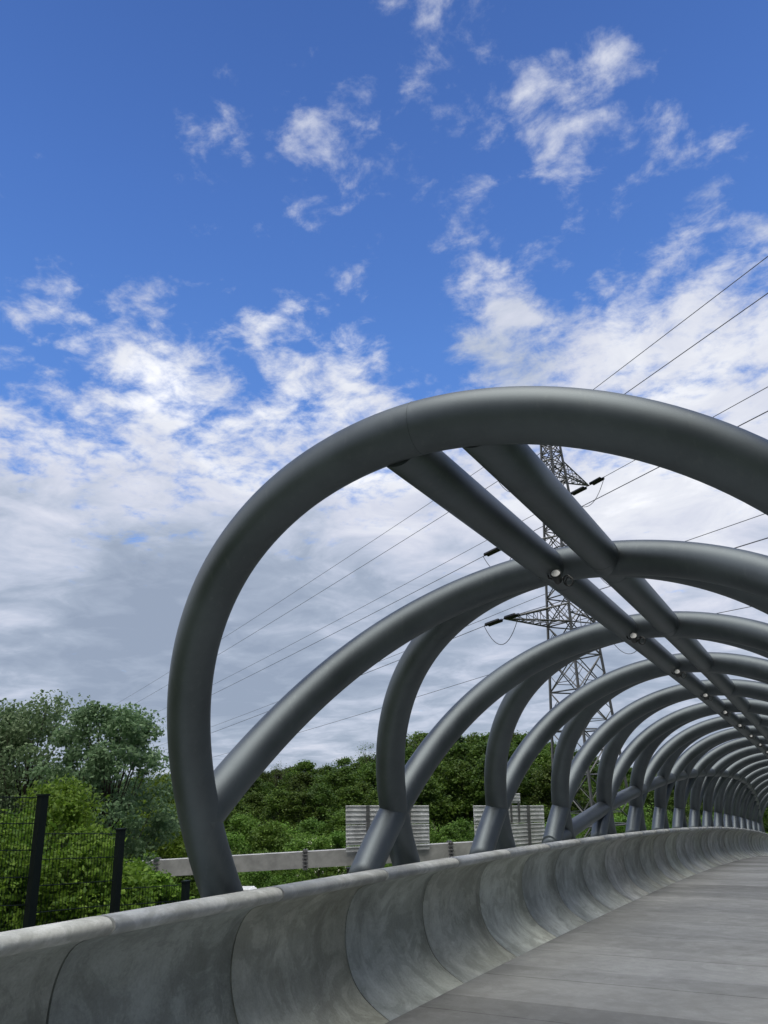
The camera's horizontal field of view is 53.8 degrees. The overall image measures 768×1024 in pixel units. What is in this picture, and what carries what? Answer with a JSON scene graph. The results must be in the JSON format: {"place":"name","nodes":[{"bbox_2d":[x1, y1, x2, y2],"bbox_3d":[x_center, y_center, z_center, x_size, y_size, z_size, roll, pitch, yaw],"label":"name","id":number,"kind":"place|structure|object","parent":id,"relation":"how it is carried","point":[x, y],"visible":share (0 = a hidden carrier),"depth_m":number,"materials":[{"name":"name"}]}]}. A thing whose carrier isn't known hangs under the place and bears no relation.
{"place":"outdoors","nodes":[
{"label":"outdoors","id":0,"kind":"place"},
{"bbox_2d":[0,0,767,782],"label":"sky","id":1,"kind":"structure","parent":0,"point":[237,236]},
{"bbox_2d":[228,774,712,883],"bbox_3d":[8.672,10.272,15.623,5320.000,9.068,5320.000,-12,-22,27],"label":"ground","id":2,"kind":"structure","parent":0,"point":[434,828],"depth_m":96.83,"materials":[{"name":"green plant"}]},
{"bbox_2d":[0,809,43,931],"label":"bush","id":3,"kind":"object","parent":2,"relation":"on","point":[23,861],"visible":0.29,"depth_m":10.25,"materials":[{"name":"green plant"}]},
{"bbox_2d":[0,707,56,831],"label":"poplar tree","id":4,"kind":"object","parent":2,"relation":"on","point":[17,768],"visible":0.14,"depth_m":21.31,"materials":[{"name":"green plant"}]},
{"bbox_2d":[0,805,80,931],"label":"bush","id":5,"kind":"object","parent":2,"relation":"on","point":[28,844],"visible":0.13,"depth_m":10.79,"materials":[{"name":"green plant"}]},
{"bbox_2d":[0,689,103,922],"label":"poplar tree","id":6,"kind":"object","parent":2,"relation":"on","point":[35,720],"visible":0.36,"depth_m":20.37,"materials":[{"name":"green plant"}]},
{"bbox_2d":[12,773,114,923],"bbox_3d":[-6.085,6.950,13.790,2.748,4.167,2.920,13,-24,-36],"label":"bush","id":7,"kind":"object","parent":2,"relation":"on","point":[62,809],"visible":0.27,"depth_m":14.09,"materials":[{"name":"green plant"}]},
{"bbox_2d":[21,821,155,928],"bbox_3d":[-4.286,6.128,10.509,2.145,3.391,2.084,-12,-22,27],"label":"bush","id":8,"kind":"object","parent":2,"relation":"on","point":[138,877],"visible":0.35,"depth_m":10.42,"materials":[{"name":"green plant"}]},
{"bbox_2d":[0,794,190,931],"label":"wire fence","id":9,"kind":"object","parent":2,"relation":"on","point":[33,882],"visible":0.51,"depth_m":7.62,"materials":[{"name":"metal"}]},
{"bbox_2d":[19,700,180,866],"bbox_3d":[-7.187,8.427,19.109,4.014,7.076,4.084,-12,-22,27],"label":"poplar tree","id":10,"kind":"object","parent":2,"relation":"on","point":[111,726],"visible":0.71,"depth_m":19.03,"materials":[{"name":"green plant"}]},
{"bbox_2d":[97,865,157,910],"bbox_3d":[-3.890,6.549,10.800,1.692,2.754,1.762,2,-20,-11],"label":"bush","id":11,"kind":"object","parent":2,"relation":"on","point":[140,891],"visible":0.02,"depth_m":10.98,"materials":[{"name":"green plant"}]},
{"bbox_2d":[133,769,153,784],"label":"broadleaf tree","id":12,"kind":"object","parent":2,"relation":"on","point":[139,775],"visible":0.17,"depth_m":118.79,"materials":[{"name":"green plant"}]},
{"bbox_2d":[123,857,167,901],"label":"bush","id":13,"kind":"object","parent":2,"relation":"on","point":[142,864],"visible":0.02,"depth_m":13.05,"materials":[{"name":"green plant"}]},
{"bbox_2d":[115,791,194,891],"bbox_3d":[-17.946,26.325,58.746,10.947,9.002,10.807,-12,-22,27],"label":"bush","id":14,"kind":"object","parent":2,"relation":"on","point":[171,850],"visible":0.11,"depth_m":56.87,"materials":[{"name":"green plant"}]},
{"bbox_2d":[130,851,179,883],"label":"hillside shrub","id":15,"kind":"object","parent":2,"relation":"on","point":[156,855],"visible":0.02,"depth_m":54.27,"materials":[{"name":"green plant"}]},
{"bbox_2d":[123,765,193,879],"bbox_3d":[-17.869,27.081,64.208,10.591,10.972,9.925,-12,-22,27],"label":"bush","id":16,"kind":"object","parent":2,"relation":"on","point":[162,779],"visible":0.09,"depth_m":64.28,"materials":[{"name":"green plant"}]},
{"bbox_2d":[136,864,198,906],"bbox_3d":[-3.746,7.155,12.297,1.853,2.594,1.733,-12,-22,27],"label":"bush","id":17,"kind":"object","parent":2,"relation":"on","point":[162,879],"visible":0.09,"depth_m":12.64,"materials":[{"name":"green plant"}]},
{"bbox_2d":[169,854,199,898],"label":"hillside shrub","id":18,"kind":"object","parent":2,"relation":"on","point":[193,886],"visible":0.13,"depth_m":55.17,"materials":[{"name":"green plant"}]},
{"bbox_2d":[195,872,251,897],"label":"hillside shrub","id":19,"kind":"object","parent":2,"relation":"on","point":[241,878],"visible":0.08,"depth_m":55.48,"materials":[{"name":"green plant"}]},
{"bbox_2d":[226,830,251,880],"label":"hillside shrub","id":20,"kind":"object","parent":2,"relation":"on","point":[238,844],"visible":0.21,"depth_m":69.35,"materials":[{"name":"green plant"}]},
{"bbox_2d":[223,799,260,834],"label":"broadleaf tree","id":21,"kind":"object","parent":2,"relation":"on","point":[243,809],"visible":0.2,"depth_m":89.51,"materials":[{"name":"green plant"}]},
{"bbox_2d":[225,813,262,853],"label":"hillside shrub","id":22,"kind":"object","parent":2,"relation":"on","point":[243,824],"visible":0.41,"depth_m":77.29,"materials":[{"name":"green plant"}]},
{"bbox_2d":[238,791,268,826],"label":"broadleaf tree","id":23,"kind":"object","parent":2,"relation":"on","point":[254,799],"visible":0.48,"depth_m":93.51,"materials":[{"name":"green plant"}]},
{"bbox_2d":[243,777,269,814],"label":"broadleaf tree","id":24,"kind":"object","parent":2,"relation":"on","point":[256,783],"visible":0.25,"depth_m":107.14,"materials":[{"name":"green plant"}]},
{"bbox_2d":[248,771,276,795],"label":"broadleaf tree","id":25,"kind":"object","parent":2,"relation":"on","point":[266,775],"visible":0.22,"depth_m":114.01,"materials":[{"name":"green plant"}]},
{"bbox_2d":[241,870,287,888],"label":"hillside shrub","id":26,"kind":"object","parent":2,"relation":"on","point":[253,878],"visible":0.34,"depth_m":58.37,"materials":[{"name":"green plant"}]},
{"bbox_2d":[259,782,276,807],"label":"broadleaf tree","id":27,"kind":"object","parent":2,"relation":"on","point":[271,785],"visible":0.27,"depth_m":108.73,"materials":[{"name":"green plant"}]},
{"bbox_2d":[253,849,288,885],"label":"hillside shrub","id":28,"kind":"object","parent":2,"relation":"on","point":[272,871],"visible":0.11,"depth_m":63.54,"materials":[{"name":"green plant"}]},
{"bbox_2d":[244,820,298,853],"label":"hillside shrub","id":29,"kind":"object","parent":2,"relation":"on","point":[288,830],"visible":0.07,"depth_m":76.30,"materials":[{"name":"green plant"}]},
{"bbox_2d":[244,819,301,879],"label":"hillside shrub","id":30,"kind":"object","parent":2,"relation":"on","point":[269,836],"visible":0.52,"depth_m":69.63,"materials":[{"name":"green plant"}]},
{"bbox_2d":[265,759,288,813],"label":"thin crowned tree","id":31,"kind":"object","parent":2,"relation":"on","point":[274,773],"visible":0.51,"depth_m":113.24,"materials":[{"name":"green plant"}]},
{"bbox_2d":[255,786,301,825],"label":"broadleaf tree","id":32,"kind":"object","parent":2,"relation":"on","point":[274,799],"visible":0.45,"depth_m":89.55,"materials":[{"name":"green plant"}]},
{"bbox_2d":[268,768,288,789],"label":"broadleaf tree","id":33,"kind":"object","parent":2,"relation":"on","point":[278,773],"visible":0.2,"depth_m":120.16,"materials":[{"name":"green plant"}]},
{"bbox_2d":[277,772,306,810],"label":"broadleaf tree","id":34,"kind":"object","parent":2,"relation":"on","point":[285,782],"visible":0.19,"depth_m":108.31,"materials":[{"name":"green plant"}]},
{"bbox_2d":[271,789,323,835],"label":"broadleaf tree","id":35,"kind":"object","parent":2,"relation":"on","point":[296,809],"visible":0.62,"depth_m":87.72,"materials":[{"name":"green plant"}]},
{"bbox_2d":[126,840,472,875],"bbox_3d":[-2.305,23.433,45.944,27.346,5.917,0.944,-1,-19,-3],"label":"guardrail","id":36,"kind":"object","parent":2,"relation":"on","point":[306,859],"visible":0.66,"depth_m":46.23,"materials":[{"name":"metal"}]},
{"bbox_2d":[346,806,429,851],"bbox_3d":[0.247,19.615,46.787,5.221,2.926,0.260,-1,-19,-3],"label":"road sign","id":37,"kind":"object","parent":36,"relation":"on","point":[355,834],"visible":0.6,"depth_m":46.92,"materials":[{"name":"metal"}]},
{"bbox_2d":[473,793,544,846],"bbox_3d":[7.857,19.415,47.257,4.503,3.508,0.260,-1,-19,-3],"label":"road sign","id":38,"kind":"object","parent":36,"relation":"on","point":[527,833],"visible":0.48,"depth_m":47.34,"materials":[{"name":"metal"}]},
{"bbox_2d":[280,868,320,883],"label":"hillside shrub","id":39,"kind":"object","parent":2,"relation":"on","point":[289,877],"visible":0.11,"depth_m":59.60,"materials":[{"name":"green plant"}]},
{"bbox_2d":[283,771,322,811],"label":"broadleaf tree","id":40,"kind":"object","parent":2,"relation":"on","point":[299,780],"visible":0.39,"depth_m":102.88,"materials":[{"name":"green plant"}]},
{"bbox_2d":[286,759,319,787],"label":"broadleaf tree","id":41,"kind":"object","parent":2,"relation":"on","point":[304,766],"visible":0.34,"depth_m":116.01,"materials":[{"name":"green plant"}]},
{"bbox_2d":[274,836,332,883],"bbox_3d":[-6.198,29.239,61.642,6.531,5.601,6.825,-13,-22,28],"label":"hillside shrub","id":42,"kind":"object","parent":2,"relation":"on","point":[301,845],"visible":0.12,"depth_m":61.42,"materials":[{"name":"green plant"}]},
{"bbox_2d":[285,830,324,882],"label":"hillside shrub","id":43,"kind":"object","parent":2,"relation":"on","point":[307,835],"visible":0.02,"depth_m":68.53,"materials":[{"name":"green plant"}]},
{"bbox_2d":[293,817,329,840],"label":"hillside shrub","id":44,"kind":"object","parent":2,"relation":"on","point":[311,825],"visible":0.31,"depth_m":80.12,"materials":[{"name":"green plant"}]},
{"bbox_2d":[296,835,342,881],"bbox_3d":[-4.806,26.917,56.048,4.253,5.536,3.517,4,-20,-17],"label":"flowering shrub","id":45,"kind":"object","parent":2,"relation":"on","point":[317,843],"visible":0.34,"depth_m":56.33,"materials":[{"name":"green plant"}]},
{"bbox_2d":[306,774,332,818],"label":"broadleaf tree","id":46,"kind":"object","parent":2,"relation":"on","point":[318,778],"visible":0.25,"depth_m":103.75,"materials":[{"name":"green plant"}]},
{"bbox_2d":[300,783,345,831],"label":"broadleaf tree","id":47,"kind":"object","parent":2,"relation":"on","point":[322,795],"visible":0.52,"depth_m":89.28,"materials":[{"name":"green plant"}]},
{"bbox_2d":[314,763,336,791],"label":"broadleaf tree","id":48,"kind":"object","parent":2,"relation":"on","point":[323,770],"visible":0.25,"depth_m":116.09,"materials":[{"name":"green plant"}]},
{"bbox_2d":[317,866,348,877],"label":"hillside shrub","id":49,"kind":"object","parent":2,"relation":"on","point":[335,871],"visible":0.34,"depth_m":59.09,"materials":[{"name":"green plant"}]},
{"bbox_2d":[325,829,346,848],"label":"hillside shrub","id":50,"kind":"object","parent":2,"relation":"on","point":[338,839],"visible":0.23,"depth_m":69.05,"materials":[{"name":"green plant"}]},
{"bbox_2d":[314,764,364,815],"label":"broadleaf tree","id":51,"kind":"object","parent":2,"relation":"on","point":[343,777],"visible":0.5,"depth_m":100.67,"materials":[{"name":"green plant"}]},
{"bbox_2d":[318,808,363,847],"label":"hillside shrub","id":52,"kind":"object","parent":2,"relation":"on","point":[339,818],"visible":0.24,"depth_m":79.50,"materials":[{"name":"green plant"}]},
{"bbox_2d":[331,756,354,786],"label":"broadleaf tree","id":53,"kind":"object","parent":2,"relation":"on","point":[346,761],"visible":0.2,"depth_m":117.22,"materials":[{"name":"green plant"}]},
{"bbox_2d":[324,785,372,836],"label":"broadleaf tree","id":54,"kind":"object","parent":2,"relation":"on","point":[351,793],"visible":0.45,"depth_m":91.71,"materials":[{"name":"green plant"}]},
{"bbox_2d":[341,781,377,808],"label":"broadleaf tree","id":55,"kind":"object","parent":2,"relation":"on","point":[366,787],"visible":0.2,"depth_m":94.67,"materials":[{"name":"green plant"}]},
{"bbox_2d":[349,742,374,780],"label":"thin crowned tree","id":56,"kind":"object","parent":2,"relation":"on","point":[364,756],"visible":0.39,"depth_m":114.08,"materials":[{"name":"green plant"}]},
{"bbox_2d":[349,755,375,788],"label":"broadleaf tree","id":57,"kind":"object","parent":2,"relation":"on","point":[358,762],"visible":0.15,"depth_m":115.99,"materials":[{"name":"green plant"}]},
{"bbox_2d":[353,761,376,804],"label":"broadleaf tree","id":58,"kind":"object","parent":2,"relation":"on","point":[367,773],"visible":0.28,"depth_m":105.83,"materials":[{"name":"green plant"}]},
{"bbox_2d":[364,782,378,824],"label":"broadleaf tree","id":59,"kind":"object","parent":2,"relation":"on","point":[374,794],"visible":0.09,"depth_m":91.09,"materials":[{"name":"green plant"}]},
{"bbox_2d":[377,775,453,830],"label":"broadleaf tree","id":60,"kind":"object","parent":2,"relation":"on","point":[431,783],"visible":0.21,"depth_m":86.81,"materials":[{"name":"green plant"}]},
{"bbox_2d":[405,746,425,798],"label":"broadleaf tree","id":61,"kind":"object","parent":2,"relation":"on","point":[409,751],"visible":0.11,"depth_m":106.86,"materials":[{"name":"green plant"}]},
{"bbox_2d":[407,732,423,749],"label":"thin crowned tree","id":62,"kind":"object","parent":2,"relation":"on","point":[409,737],"visible":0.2,"depth_m":114.83,"materials":[{"name":"green plant"}]},
{"bbox_2d":[407,731,427,749],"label":"broadleaf tree","id":63,"kind":"object","parent":2,"relation":"on","point":[423,735],"visible":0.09,"depth_m":120.61,"materials":[{"name":"green plant"}]},
{"bbox_2d":[411,818,436,843],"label":"hillside shrub","id":64,"kind":"object","parent":2,"relation":"on","point":[430,830],"visible":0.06,"depth_m":80.92,"materials":[{"name":"green plant"}]},
{"bbox_2d":[416,760,468,833],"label":"broadleaf tree","id":65,"kind":"object","parent":2,"relation":"on","point":[444,819],"visible":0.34,"depth_m":91.49,"materials":[{"name":"green plant"}]},
{"bbox_2d":[429,824,471,843],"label":"hillside shrub","id":66,"kind":"object","parent":2,"relation":"on","point":[445,834],"visible":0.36,"depth_m":72.94,"materials":[{"name":"green plant"}]},
{"bbox_2d":[437,739,479,817],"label":"broadleaf tree","id":67,"kind":"object","parent":2,"relation":"on","point":[456,749],"visible":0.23,"depth_m":103.28,"materials":[{"name":"green plant"}]},
{"bbox_2d":[443,818,476,841],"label":"hillside shrub","id":68,"kind":"object","parent":2,"relation":"on","point":[461,823],"visible":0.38,"depth_m":77.30,"materials":[{"name":"green plant"}]},
{"bbox_2d":[443,759,484,833],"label":"broadleaf tree","id":69,"kind":"object","parent":2,"relation":"on","point":[460,768],"visible":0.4,"depth_m":92.86,"materials":[{"name":"green plant"}]},
{"bbox_2d":[464,732,482,744],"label":"broadleaf tree","id":70,"kind":"object","parent":2,"relation":"on","point":[470,737],"visible":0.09,"depth_m":121.16,"materials":[{"name":"green plant"}]},
{"bbox_2d":[464,739,487,766],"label":"broadleaf tree","id":71,"kind":"object","parent":2,"relation":"on","point":[481,750],"visible":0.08,"depth_m":105.20,"materials":[{"name":"green plant"}]},
{"bbox_2d":[453,754,530,824],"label":"broadleaf tree","id":72,"kind":"object","parent":2,"relation":"on","point":[477,781],"visible":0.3,"depth_m":91.02,"materials":[{"name":"green plant"}]},
{"bbox_2d":[467,732,517,752],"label":"broadleaf tree","id":73,"kind":"object","parent":2,"relation":"on","point":[483,737],"visible":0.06,"depth_m":119.51,"materials":[{"name":"green plant"}]},
{"bbox_2d":[508,745,539,797],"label":"broadleaf tree","id":74,"kind":"object","parent":2,"relation":"on","point":[512,750],"visible":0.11,"depth_m":101.44,"materials":[{"name":"green plant"}]},
{"bbox_2d":[512,780,535,804],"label":"broadleaf tree","id":75,"kind":"object","parent":2,"relation":"on","point":[525,794],"visible":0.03,"depth_m":92.90,"materials":[{"name":"green plant"}]},
{"bbox_2d":[512,732,549,747],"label":"broadleaf tree","id":76,"kind":"object","parent":2,"relation":"on","point":[519,739],"visible":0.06,"depth_m":121.22,"materials":[{"name":"green plant"}]},
{"bbox_2d":[513,802,549,823],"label":"hillside shrub","id":77,"kind":"object","parent":2,"relation":"on","point":[546,815],"visible":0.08,"depth_m":80.75,"materials":[{"name":"green plant"}]},
{"bbox_2d":[518,765,549,805],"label":"broadleaf tree","id":78,"kind":"object","parent":2,"relation":"on","point":[531,771],"visible":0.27,"depth_m":92.39,"materials":[{"name":"green plant"}]},
{"bbox_2d":[534,747,554,801],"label":"broadleaf tree","id":79,"kind":"object","parent":2,"relation":"on","point":[545,755],"visible":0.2,"depth_m":102.44,"materials":[{"name":"green plant"}]},
{"bbox_2d":[522,760,589,823],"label":"broadleaf tree","id":80,"kind":"object","parent":2,"relation":"on","point":[544,789],"visible":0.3,"depth_m":88.03,"materials":[{"name":"green plant"}]},
{"bbox_2d":[483,445,635,837],"bbox_3d":[15.441,9.850,63.196,15.504,38.131,5.152,9,-22,-30],"label":"lattice pylon","id":81,"kind":"object","parent":2,"relation":"on","point":[513,616],"visible":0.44,"depth_m":62.38,"materials":[{"name":"metal"}]},
{"bbox_2d":[54,481,497,746],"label":"power line","id":82,"kind":"object","parent":81,"relation":"attached to","point":[337,581],"visible":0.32,"depth_m":90.59,"materials":[{"name":"metal"}]},
{"bbox_2d":[72,468,481,728],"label":"power line","id":83,"kind":"object","parent":81,"relation":"attached to","point":[318,576],"visible":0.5,"depth_m":103.60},
{"bbox_2d":[115,675,486,781],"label":"power line","id":84,"kind":"object","parent":81,"relation":"attached to","point":[379,708],"visible":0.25,"depth_m":101.70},
{"bbox_2d":[156,556,482,721],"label":"power line","id":85,"kind":"object","parent":81,"relation":"attached to","point":[353,623],"visible":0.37,"depth_m":80.91,"materials":[{"name":"metal"}]},
{"bbox_2d":[150,515,532,715],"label":"power line","id":86,"kind":"object","parent":81,"relation":"attached to","point":[361,607],"visible":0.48,"depth_m":101.77,"materials":[{"name":"metal"}]},
{"bbox_2d":[153,592,549,747],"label":"power line","id":87,"kind":"object","parent":81,"relation":"attached to","point":[401,652],"visible":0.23,"depth_m":85.19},
{"bbox_2d":[520,537,767,613],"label":"power line","id":88,"kind":"object","parent":81,"relation":"attached to","point":[610,586],"visible":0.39,"depth_m":46.35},
{"bbox_2d":[534,411,767,530],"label":"power line","id":89,"kind":"object","parent":81,"relation":"attached to","point":[658,467],"visible":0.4,"depth_m":44.72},
{"bbox_2d":[537,293,767,455],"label":"power line","id":90,"kind":"object","parent":81,"relation":"attached to","point":[689,348],"visible":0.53,"depth_m":44.18,"materials":[{"name":"metal"}]},
{"bbox_2d":[593,256,767,389],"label":"power line","id":91,"kind":"object","parent":81,"relation":"attached to","point":[685,319],"visible":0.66,"depth_m":51.41,"materials":[{"name":"metal"}]},
{"bbox_2d":[604,387,767,476],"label":"power line","id":92,"kind":"object","parent":81,"relation":"attached to","point":[713,416],"visible":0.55,"depth_m":53.15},
{"bbox_2d":[385,856,767,1023],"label":"footbridge deck","id":93,"kind":"structure","parent":2,"relation":"on","point":[692,949],"depth_m":7.24,"materials":[{"name":"concrete"}]},
{"bbox_2d":[0,827,767,1023],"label":"concrete parapet","id":94,"kind":"structure","parent":93,"relation":"on","point":[381,945],"depth_m":5.73,"materials":[{"name":"concrete"}]},
{"bbox_2d":[167,386,767,897],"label":"tubular canopy","id":95,"kind":"object","parent":94,"relation":"on","point":[495,432],"visible":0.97,"depth_m":5.45,"materials":[{"name":"grey metal"}]},
{"bbox_2d":[547,569,573,586],"bbox_3d":[1.300,0.445,5.572,0.209,0.198,0.139,5,-21,-20],"label":"spotlight","id":96,"kind":"object","parent":95,"relation":"attached to","point":[556,578],"visible":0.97,"depth_m":5.52,"materials":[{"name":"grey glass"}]},
{"bbox_2d":[627,633,645,644],"bbox_3d":[2.572,1.249,7.716,0.209,0.198,0.139,5,-21,-20],"label":"spotlight","id":97,"kind":"object","parent":95,"relation":"attached to","point":[633,638],"visible":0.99,"depth_m":7.67,"materials":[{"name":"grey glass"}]},
{"bbox_2d":[571,783,596,815],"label":"broadleaf tree","id":98,"kind":"object","parent":2,"relation":"on","point":[582,794],"visible":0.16,"depth_m":93.44,"materials":[{"name":"green plant"}]},
{"bbox_2d":[580,765,598,796],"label":"broadleaf tree","id":99,"kind":"object","parent":2,"relation":"on","point":[594,770],"visible":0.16,"depth_m":99.89,"materials":[{"name":"green plant"}]},
{"bbox_2d":[614,814,647,833],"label":"hillside shrub","id":100,"kind":"object","parent":2,"relation":"on","point":[620,819],"visible":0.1,"depth_m":70.36,"materials":[{"name":"green plant"}]},
{"bbox_2d":[613,802,653,832],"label":"hillside shrub","id":101,"kind":"object","parent":2,"relation":"on","point":[646,818],"visible":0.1,"depth_m":75.25,"materials":[{"name":"green plant"}]},
{"bbox_2d":[644,789,672,821],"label":"broadleaf tree","id":102,"kind":"object","parent":2,"relation":"on","point":[650,796],"visible":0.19,"depth_m":84.51,"materials":[{"name":"green plant"}]},
{"bbox_2d":[667,795,689,823],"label":"broadleaf tree","id":103,"kind":"object","parent":2,"relation":"on","point":[671,805],"visible":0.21,"depth_m":83.56,"materials":[{"name":"green plant"}]},
{"bbox_2d":[723,808,767,829],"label":"broadleaf tree","id":104,"kind":"object","parent":2,"relation":"on","point":[765,815],"visible":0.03,"depth_m":55.11,"materials":[{"name":"green plant"}]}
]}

